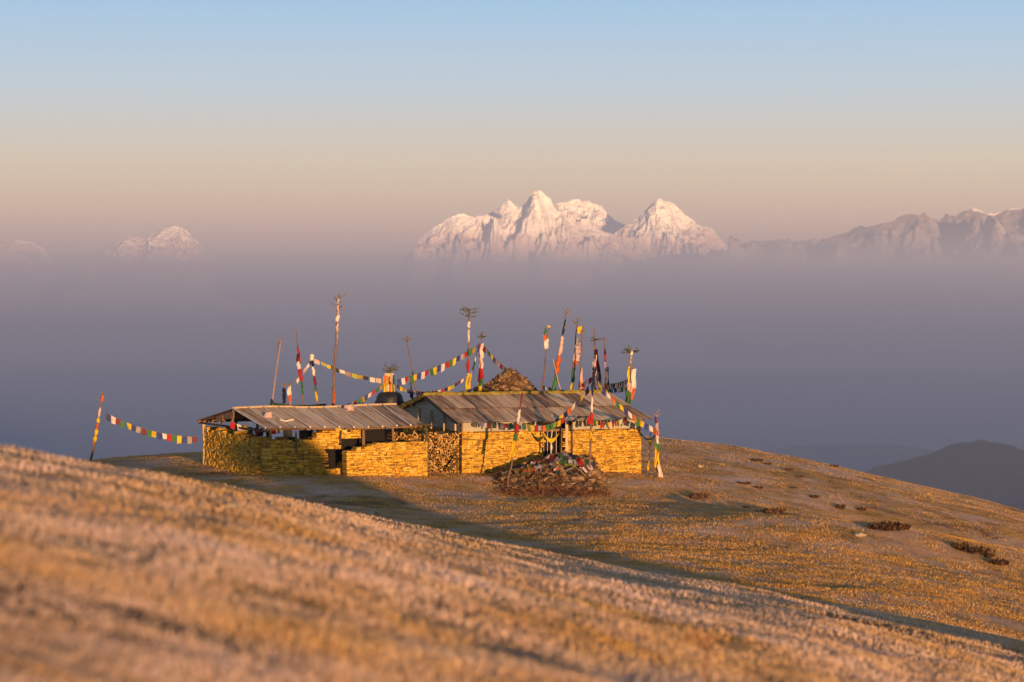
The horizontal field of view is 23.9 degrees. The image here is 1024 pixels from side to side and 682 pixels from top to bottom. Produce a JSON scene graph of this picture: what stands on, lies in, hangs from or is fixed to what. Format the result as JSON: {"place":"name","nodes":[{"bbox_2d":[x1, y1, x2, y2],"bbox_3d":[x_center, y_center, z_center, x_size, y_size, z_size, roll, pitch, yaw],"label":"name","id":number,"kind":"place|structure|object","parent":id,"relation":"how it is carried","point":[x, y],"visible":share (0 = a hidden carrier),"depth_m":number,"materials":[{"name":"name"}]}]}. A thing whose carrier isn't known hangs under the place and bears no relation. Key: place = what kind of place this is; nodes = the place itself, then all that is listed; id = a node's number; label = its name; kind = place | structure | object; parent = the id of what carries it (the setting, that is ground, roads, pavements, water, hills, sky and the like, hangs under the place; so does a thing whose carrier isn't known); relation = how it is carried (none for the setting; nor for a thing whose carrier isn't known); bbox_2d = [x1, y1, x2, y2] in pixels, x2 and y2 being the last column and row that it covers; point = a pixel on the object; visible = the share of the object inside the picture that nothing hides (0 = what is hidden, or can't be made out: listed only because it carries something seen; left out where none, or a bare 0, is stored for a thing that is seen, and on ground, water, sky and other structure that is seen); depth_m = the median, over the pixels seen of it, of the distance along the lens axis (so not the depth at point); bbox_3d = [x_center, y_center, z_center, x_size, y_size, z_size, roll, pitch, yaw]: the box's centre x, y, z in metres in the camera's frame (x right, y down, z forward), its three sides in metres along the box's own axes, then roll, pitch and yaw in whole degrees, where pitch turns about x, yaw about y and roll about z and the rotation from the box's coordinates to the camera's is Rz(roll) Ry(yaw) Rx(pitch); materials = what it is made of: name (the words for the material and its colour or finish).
{"place":"outdoors","nodes":[
{"label":"outdoors","id":0,"kind":"place"},
{"bbox_2d":[0,240,70,331],"bbox_3d":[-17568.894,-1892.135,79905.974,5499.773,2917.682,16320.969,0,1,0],"label":"mountain","id":1,"kind":"structure","parent":0,"point":[34,285],"depth_m":77594.20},
{"bbox_2d":[32,226,251,334],"bbox_3d":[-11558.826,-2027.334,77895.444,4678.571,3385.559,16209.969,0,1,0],"label":"mountain","id":2,"kind":"structure","parent":0,"point":[175,280],"depth_m":73887.53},
{"bbox_2d":[0,436,1023,681],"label":"ground","id":3,"kind":"structure","parent":0,"point":[790,499],"depth_m":61.69,"materials":[{"name":"brown plant"}]},
{"bbox_2d":[89,392,103,461],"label":"flag pole","id":4,"kind":"object","parent":3,"relation":"on","point":[94,438],"visible":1,"depth_m":100.07,"materials":[{"name":"multicoloured fabric"}]},
{"bbox_2d":[106,413,196,443],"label":"prayer flag string","id":5,"kind":"object","parent":4,"relation":"hanging from","point":[115,420],"visible":1,"depth_m":100.62,"materials":[{"name":"multicoloured fabric"}]},
{"bbox_2d":[224,502,242,508],"bbox_3d":[-2.240,1.329,19.569,0.102,0.046,0.188,1,2,36],"label":"stone","id":6,"kind":"object","parent":3,"relation":"on","point":[232,505],"visible":0.97,"depth_m":19.52,"materials":[{"name":"beige stone"}]},
{"bbox_2d":[202,426,268,475],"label":"stone wall","id":7,"kind":"structure","parent":3,"relation":"on","point":[231,449],"depth_m":97.34,"materials":[{"name":"beige stone"}]},
{"bbox_2d":[270,338,284,404],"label":"flag pole","id":8,"kind":"object","parent":3,"relation":"on","point":[271,401],"visible":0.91,"depth_m":104.04,"materials":[{"name":"brown wood"}]},
{"bbox_2d":[262,436,294,441],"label":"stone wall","id":9,"kind":"structure","parent":3,"relation":"on","point":[293,438],"depth_m":102.98,"materials":[{"name":"grey stone"}]},
{"bbox_2d":[282,381,286,435],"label":"flag pole","id":10,"kind":"object","parent":3,"relation":"on","point":[284,395],"visible":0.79,"depth_m":104.54,"materials":[{"name":"blue fabric"}]},
{"bbox_2d":[281,378,296,435],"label":"flag pole","id":11,"kind":"object","parent":3,"relation":"on","point":[289,393],"visible":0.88,"depth_m":104.00,"materials":[{"name":"white fabric"}]},
{"bbox_2d":[296,329,306,438],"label":"flag pole","id":12,"kind":"object","parent":3,"relation":"on","point":[298,358],"visible":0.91,"depth_m":103.97,"materials":[{"name":"red fabric"}]},
{"bbox_2d":[296,361,311,382],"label":"prayer flag string","id":13,"kind":"object","parent":12,"relation":"hanging from","point":[304,370],"visible":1,"depth_m":104.06,"materials":[{"name":"white"}]},
{"bbox_2d":[261,427,360,475],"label":"stone wall","id":14,"kind":"structure","parent":3,"relation":"on","point":[279,457],"depth_m":94.26,"materials":[{"name":"beige stone"}]},
{"bbox_2d":[309,354,318,405],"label":"flag pole","id":15,"kind":"object","parent":3,"relation":"on","point":[311,358],"visible":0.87,"depth_m":104.02,"materials":[{"name":"multicoloured fabric"}]},
{"bbox_2d":[272,402,325,407],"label":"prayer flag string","id":16,"kind":"object","parent":15,"relation":"hanging from","point":[282,404],"visible":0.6,"depth_m":104.10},
{"bbox_2d":[314,358,381,382],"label":"prayer flag string","id":17,"kind":"object","parent":15,"relation":"hanging from","point":[354,375],"visible":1,"depth_m":105.14,"materials":[{"name":"multicoloured fabric"}]},
{"bbox_2d":[198,403,431,470],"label":"open shelter","id":18,"kind":"object","parent":3,"relation":"on","point":[364,417],"visible":0.9,"depth_m":96.82,"materials":[{"name":"metal"}]},
{"bbox_2d":[230,421,281,435],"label":"prayer flag string","id":19,"kind":"object","parent":18,"relation":"hanging from","point":[232,425],"visible":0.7,"depth_m":97.03,"materials":[{"name":"multicoloured fabric"}]},
{"bbox_2d":[264,412,271,417],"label":"rag","id":20,"kind":"object","parent":18,"relation":"on","point":[268,415],"visible":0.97,"depth_m":95.85,"materials":[{"name":"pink fabric"}]},
{"bbox_2d":[284,430,316,439],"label":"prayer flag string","id":21,"kind":"object","parent":18,"relation":"hanging from","point":[302,434],"visible":0.28,"depth_m":98.34,"materials":[{"name":"fabric"}]},
{"bbox_2d":[344,405,353,410],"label":"rag","id":22,"kind":"object","parent":18,"relation":"on","point":[348,407],"visible":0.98,"depth_m":98.45,"materials":[{"name":"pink fabric"}]},
{"bbox_2d":[317,429,384,467],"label":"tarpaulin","id":23,"kind":"object","parent":18,"relation":"hanging from","point":[334,457],"visible":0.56,"depth_m":95.86,"materials":[{"name":"black fabric"}]},
{"bbox_2d":[328,293,347,405],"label":"flag pole","id":24,"kind":"object","parent":3,"relation":"on","point":[337,317],"visible":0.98,"depth_m":103.98,"materials":[{"name":"brown wood"}]},
{"bbox_2d":[346,385,382,404],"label":"prayer flag string","id":25,"kind":"object","parent":24,"relation":"hanging from","point":[363,399],"visible":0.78,"depth_m":105.29,"materials":[{"name":"multicoloured fabric"}]},
{"bbox_2d":[366,510,378,513],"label":"stone","id":26,"kind":"object","parent":3,"relation":"on","point":[372,512],"visible":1,"depth_m":80.36,"materials":[{"name":"grey stone"}]},
{"bbox_2d":[342,440,427,476],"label":"stone wall","id":27,"kind":"structure","parent":3,"relation":"on","point":[406,458],"depth_m":94.52,"materials":[{"name":"beige stone"}]},
{"bbox_2d":[375,361,403,441],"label":"stupa","id":28,"kind":"object","parent":3,"relation":"on","point":[389,394],"visible":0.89,"depth_m":105.76,"materials":[{"name":"black paint"}]},
{"bbox_2d":[402,336,417,395],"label":"flag pole","id":29,"kind":"object","parent":3,"relation":"on","point":[407,339],"visible":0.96,"depth_m":110.03,"materials":[{"name":"brown wood"}]},
{"bbox_2d":[410,382,413,398],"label":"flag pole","id":30,"kind":"object","parent":3,"relation":"on","point":[411,395],"visible":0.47,"depth_m":110.03,"materials":[{"name":"blue"}]},
{"bbox_2d":[386,430,462,472],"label":"firewood stack","id":31,"kind":"object","parent":3,"relation":"on","point":[443,448],"visible":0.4,"depth_m":97.03,"materials":[{"name":"brown wood"}]},
{"bbox_2d":[449,453,462,470],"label":"leaning stick","id":32,"kind":"object","parent":3,"relation":"on","point":[453,465],"visible":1,"depth_m":96.07,"materials":[{"name":"brown wood"}]},
{"bbox_2d":[459,306,480,391],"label":"flag pole","id":33,"kind":"object","parent":3,"relation":"on","point":[468,380],"visible":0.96,"depth_m":110.99,"materials":[{"name":"fabric"}]},
{"bbox_2d":[396,378,463,394],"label":"prayer flag string","id":34,"kind":"object","parent":33,"relation":"hanging from","point":[448,388],"visible":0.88,"depth_m":108.40,"materials":[{"name":"multicoloured fabric"}]},
{"bbox_2d":[471,343,479,372],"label":"prayer flag string","id":35,"kind":"object","parent":33,"relation":"hanging from","point":[473,366],"visible":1,"depth_m":111.06,"materials":[{"name":"multicoloured fabric"}]},
{"bbox_2d":[477,331,485,391],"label":"flag pole","id":36,"kind":"object","parent":3,"relation":"on","point":[480,373],"visible":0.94,"depth_m":110.96,"materials":[{"name":"fabric"}]},
{"bbox_2d":[397,344,478,385],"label":"prayer flag string","id":37,"kind":"object","parent":36,"relation":"hanging from","point":[441,367],"visible":1,"depth_m":108.43,"materials":[{"name":"multicoloured fabric"}]},
{"bbox_2d":[460,386,477,391],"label":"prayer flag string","id":38,"kind":"object","parent":36,"relation":"hanging from","point":[474,388],"visible":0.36,"depth_m":110.91,"materials":[{"name":"multicoloured fabric"}]},
{"bbox_2d":[482,346,510,374],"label":"prayer flag string","id":39,"kind":"object","parent":36,"relation":"hanging from","point":[494,359],"visible":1,"depth_m":110.59,"materials":[{"name":"multicoloured fabric"}]},
{"bbox_2d":[473,367,538,391],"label":"stone shrine","id":40,"kind":"object","parent":3,"relation":"on","point":[515,380],"visible":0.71,"depth_m":110.94,"materials":[{"name":"brown stone"}]},
{"bbox_2d":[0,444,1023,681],"bbox_3d":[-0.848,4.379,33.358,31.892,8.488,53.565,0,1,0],"label":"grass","id":41,"kind":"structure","parent":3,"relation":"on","point":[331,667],"depth_m":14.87,"materials":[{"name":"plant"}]},
{"bbox_2d":[507,392,522,484],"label":"flag pole","id":42,"kind":"object","parent":3,"relation":"on","point":[515,435],"visible":1,"depth_m":93.36,"materials":[{"name":"multicoloured fabric"}]},
{"bbox_2d":[475,419,521,429],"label":"prayer flag string","id":43,"kind":"object","parent":42,"relation":"hanging from","point":[502,426],"visible":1,"depth_m":94.71,"materials":[{"name":"multicoloured fabric"}]},
{"bbox_2d":[522,417,564,431],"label":"prayer flag string","id":44,"kind":"object","parent":42,"relation":"hanging from","point":[544,427],"visible":1,"depth_m":94.52,"materials":[{"name":"multicoloured fabric"}]},
{"bbox_2d":[398,389,652,473],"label":"stone house","id":45,"kind":"structure","parent":3,"relation":"on","point":[488,450],"depth_m":99.10,"materials":[{"name":"stone"}]},
{"bbox_2d":[539,422,568,458],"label":"door","id":46,"kind":"structure","parent":45,"relation":"in","point":[556,448],"depth_m":98.72,"materials":[{"name":"black"}]},
{"bbox_2d":[573,416,587,422],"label":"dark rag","id":47,"kind":"object","parent":45,"relation":"attached to","point":[585,417],"visible":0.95,"depth_m":97.53,"materials":[{"name":"black"}]},
{"bbox_2d":[541,325,550,390],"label":"flag pole","id":48,"kind":"object","parent":3,"relation":"on","point":[546,340],"visible":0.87,"depth_m":109.98,"materials":[{"name":"fabric"}]},
{"bbox_2d":[480,451,615,496],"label":"prayer stone heap","id":49,"kind":"object","parent":3,"relation":"on","point":[564,473],"visible":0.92,"depth_m":94.18,"materials":[{"name":"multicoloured stone"}]},
{"bbox_2d":[550,421,552,455],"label":"flag pole","id":50,"kind":"object","parent":3,"relation":"on","point":[551,447],"visible":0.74,"depth_m":96.61,"materials":[{"name":"fabric"}]},
{"bbox_2d":[551,307,570,390],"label":"flag pole","id":51,"kind":"object","parent":3,"relation":"on","point":[558,361],"visible":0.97,"depth_m":108.98,"materials":[{"name":"fabric"}]},
{"bbox_2d":[542,385,626,393],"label":"prayer flag string","id":52,"kind":"object","parent":51,"relation":"hanging from","point":[545,388],"visible":0.4,"depth_m":104.63,"materials":[{"name":"multicoloured fabric"}]},
{"bbox_2d":[570,317,581,389],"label":"flag pole","id":53,"kind":"object","parent":3,"relation":"on","point":[577,351],"visible":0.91,"depth_m":108.96,"materials":[{"name":"fabric"}]},
{"bbox_2d":[578,326,585,389],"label":"flag pole","id":54,"kind":"object","parent":3,"relation":"on","point":[581,382],"visible":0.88,"depth_m":108.03,"materials":[{"name":"fabric"}]},
{"bbox_2d":[581,374,596,389],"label":"prayer flag string","id":55,"kind":"object","parent":54,"relation":"hanging from","point":[584,384],"visible":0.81,"depth_m":107.62,"materials":[{"name":"multicoloured fabric"}]},
{"bbox_2d":[587,365,594,467],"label":"flag pole","id":56,"kind":"object","parent":3,"relation":"on","point":[590,420],"visible":0.99,"depth_m":94.55,"materials":[{"name":"fabric"}]},
{"bbox_2d":[592,416,626,428],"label":"prayer flag string","id":57,"kind":"object","parent":56,"relation":"hanging from","point":[611,424],"visible":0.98,"depth_m":96.52,"materials":[{"name":"multicoloured fabric"}]},
{"bbox_2d":[591,329,602,389],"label":"flag pole","id":58,"kind":"object","parent":3,"relation":"on","point":[597,366],"visible":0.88,"depth_m":106.99,"materials":[{"name":"multicoloured fabric"}]},
{"bbox_2d":[601,338,609,389],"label":"flag pole","id":59,"kind":"object","parent":3,"relation":"on","point":[606,383],"visible":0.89,"depth_m":106.00,"materials":[{"name":"multicoloured fabric"}]},
{"bbox_2d":[622,345,639,404],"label":"flag pole","id":60,"kind":"object","parent":3,"relation":"on","point":[630,391],"visible":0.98,"depth_m":102.98,"materials":[{"name":"fabric"}]},
{"bbox_2d":[608,379,627,387],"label":"prayer flag string","id":61,"kind":"object","parent":60,"relation":"attached to","point":[612,385],"visible":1,"depth_m":104.67,"materials":[{"name":"multicoloured fabric"}]},
{"bbox_2d":[647,432,650,474],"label":"flag pole","id":62,"kind":"object","parent":3,"relation":"on","point":[649,448],"visible":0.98,"depth_m":99.31,"materials":[{"name":"brown wood"}]},
{"bbox_2d":[653,409,662,477],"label":"flag pole","id":63,"kind":"object","parent":3,"relation":"on","point":[657,466],"visible":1,"depth_m":98.66,"materials":[{"name":"multicoloured fabric"}]},
{"bbox_2d":[597,381,656,434],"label":"prayer flag string","id":64,"kind":"object","parent":63,"relation":"hanging from","point":[652,429],"visible":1,"depth_m":96.69,"materials":[{"name":"multicoloured fabric"}]},
{"bbox_2d":[689,492,708,498],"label":"shrub","id":65,"kind":"object","parent":3,"relation":"on","point":[702,495],"visible":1,"depth_m":92.60,"materials":[{"name":"brown plant"}]},
{"bbox_2d":[684,623,722,679],"bbox_3d":[1.165,1.935,14.785,0.236,0.394,0.203,0,1,0],"label":"dry stalk","id":66,"kind":"object","parent":3,"relation":"on","point":[701,640],"visible":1,"depth_m":14.80,"materials":[{"name":"brown plant"}]},
{"bbox_2d":[736,481,750,484],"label":"shrub","id":67,"kind":"object","parent":3,"relation":"on","point":[747,482],"visible":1,"depth_m":100.35,"materials":[{"name":"brown plant"}]},
{"bbox_2d":[751,458,763,461],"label":"shrub","id":68,"kind":"object","parent":3,"relation":"on","point":[759,460],"visible":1,"depth_m":111.11,"materials":[{"name":"brown plant"}]},
{"bbox_2d":[763,506,786,513],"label":"shrub","id":69,"kind":"object","parent":3,"relation":"on","point":[778,510],"visible":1,"depth_m":82.60,"materials":[{"name":"brown plant"}]},
{"bbox_2d":[835,504,845,508],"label":"shrub","id":70,"kind":"object","parent":3,"relation":"on","point":[842,506],"visible":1,"depth_m":97.88,"materials":[{"name":"brown plant"}]},
{"bbox_2d":[854,532,865,536],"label":"stone","id":71,"kind":"object","parent":3,"relation":"on","point":[859,534],"visible":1,"depth_m":76.85,"materials":[{"name":"beige stone"}]},
{"bbox_2d":[856,506,866,510],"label":"shrub","id":72,"kind":"object","parent":3,"relation":"on","point":[862,508],"visible":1,"depth_m":98.39,"materials":[{"name":"brown plant"}]},
{"bbox_2d":[865,520,911,530],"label":"shrub","id":73,"kind":"object","parent":3,"relation":"on","point":[891,526],"visible":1,"depth_m":78.73,"materials":[{"name":"brown plant"}]},
{"bbox_2d":[950,541,969,548],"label":"shrub","id":74,"kind":"object","parent":3,"relation":"on","point":[964,545],"visible":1,"depth_m":77.60,"materials":[{"name":"brown plant"}]},
{"bbox_2d":[954,545,995,554],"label":"shrub","id":75,"kind":"object","parent":3,"relation":"on","point":[968,549],"visible":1,"depth_m":77.25,"materials":[{"name":"brown plant"}]},
{"bbox_2d":[984,552,995,557],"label":"shrub","id":76,"kind":"object","parent":3,"relation":"on","point":[993,554],"visible":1,"depth_m":77.13,"materials":[{"name":"brown plant"}]},
{"bbox_2d":[989,557,1010,565],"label":"shrub","id":77,"kind":"object","parent":3,"relation":"on","point":[997,561],"visible":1,"depth_m":75.83,"materials":[{"name":"brown plant"}]},
{"bbox_2d":[0,365,1023,460],"bbox_3d":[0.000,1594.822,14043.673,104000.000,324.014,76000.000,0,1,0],"label":"fog","id":78,"kind":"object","parent":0,"point":[54,412],"depth_m":39212.98,"materials":[{"name":"grey"}]},
{"bbox_2d":[0,0,1023,374],"label":"sky","id":79,"kind":"structure","parent":0,"point":[308,147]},
{"bbox_2d":[370,190,689,347],"bbox_3d":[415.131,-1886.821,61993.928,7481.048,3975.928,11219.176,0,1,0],"label":"mountain","id":80,"kind":"structure","parent":0,"point":[529,269],"depth_m":59361.70,"materials":[{"name":"white snow"}]},
{"bbox_2d":[544,433,558,442],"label":"scarf","id":81,"kind":"object","parent":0,"point":[551,440],"visible":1,"depth_m":96.40,"materials":[{"name":"yellow fabric"}]},
{"bbox_2d":[483,199,625,233],"bbox_3d":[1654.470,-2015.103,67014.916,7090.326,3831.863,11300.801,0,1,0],"label":"mountain","id":82,"kind":"structure","parent":0,"point":[589,214],"depth_m":66616.45,"materials":[{"name":"white snow"}]},
{"bbox_2d":[555,385,588,425],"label":"prayer flag string","id":83,"kind":"object","parent":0,"point":[565,413],"visible":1,"depth_m":95.46,"materials":[{"name":"multicoloured fabric"}]},
{"bbox_2d":[590,198,727,345],"bbox_3d":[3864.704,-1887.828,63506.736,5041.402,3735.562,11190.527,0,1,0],"label":"mountain","id":84,"kind":"structure","parent":0,"point":[673,235],"depth_m":62647.84,"materials":[{"name":"white snow"}]},
{"bbox_2d":[665,208,1023,360],"bbox_3d":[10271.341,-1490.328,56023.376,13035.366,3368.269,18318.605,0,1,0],"label":"mountain","id":85,"kind":"structure","parent":0,"point":[924,286],"depth_m":51132.24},
{"bbox_2d":[764,443,934,472],"bbox_3d":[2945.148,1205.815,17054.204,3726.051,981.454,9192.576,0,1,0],"label":"hills","id":86,"kind":"structure","parent":0,"point":[864,458],"depth_m":16826.37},
{"bbox_2d":[865,440,1023,503],"bbox_3d":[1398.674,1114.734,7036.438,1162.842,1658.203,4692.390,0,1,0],"label":"hills","id":87,"kind":"structure","parent":0,"point":[988,471],"depth_m":6947.67,"materials":[{"name":"grey"}]},
{"bbox_2d":[969,208,1021,215],"bbox_3d":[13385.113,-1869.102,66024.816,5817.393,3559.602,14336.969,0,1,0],"label":"mountain","id":88,"kind":"structure","parent":0,"point":[979,210],"depth_m":65823.66,"materials":[{"name":"white snow"}]},
{"bbox_2d":[1002,504,1023,510],"bbox_3d":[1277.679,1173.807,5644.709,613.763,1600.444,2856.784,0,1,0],"label":"hills","id":89,"kind":"structure","parent":0,"point":[1019,506],"depth_m":5610.90,"materials":[{"name":"grey"}]}
]}

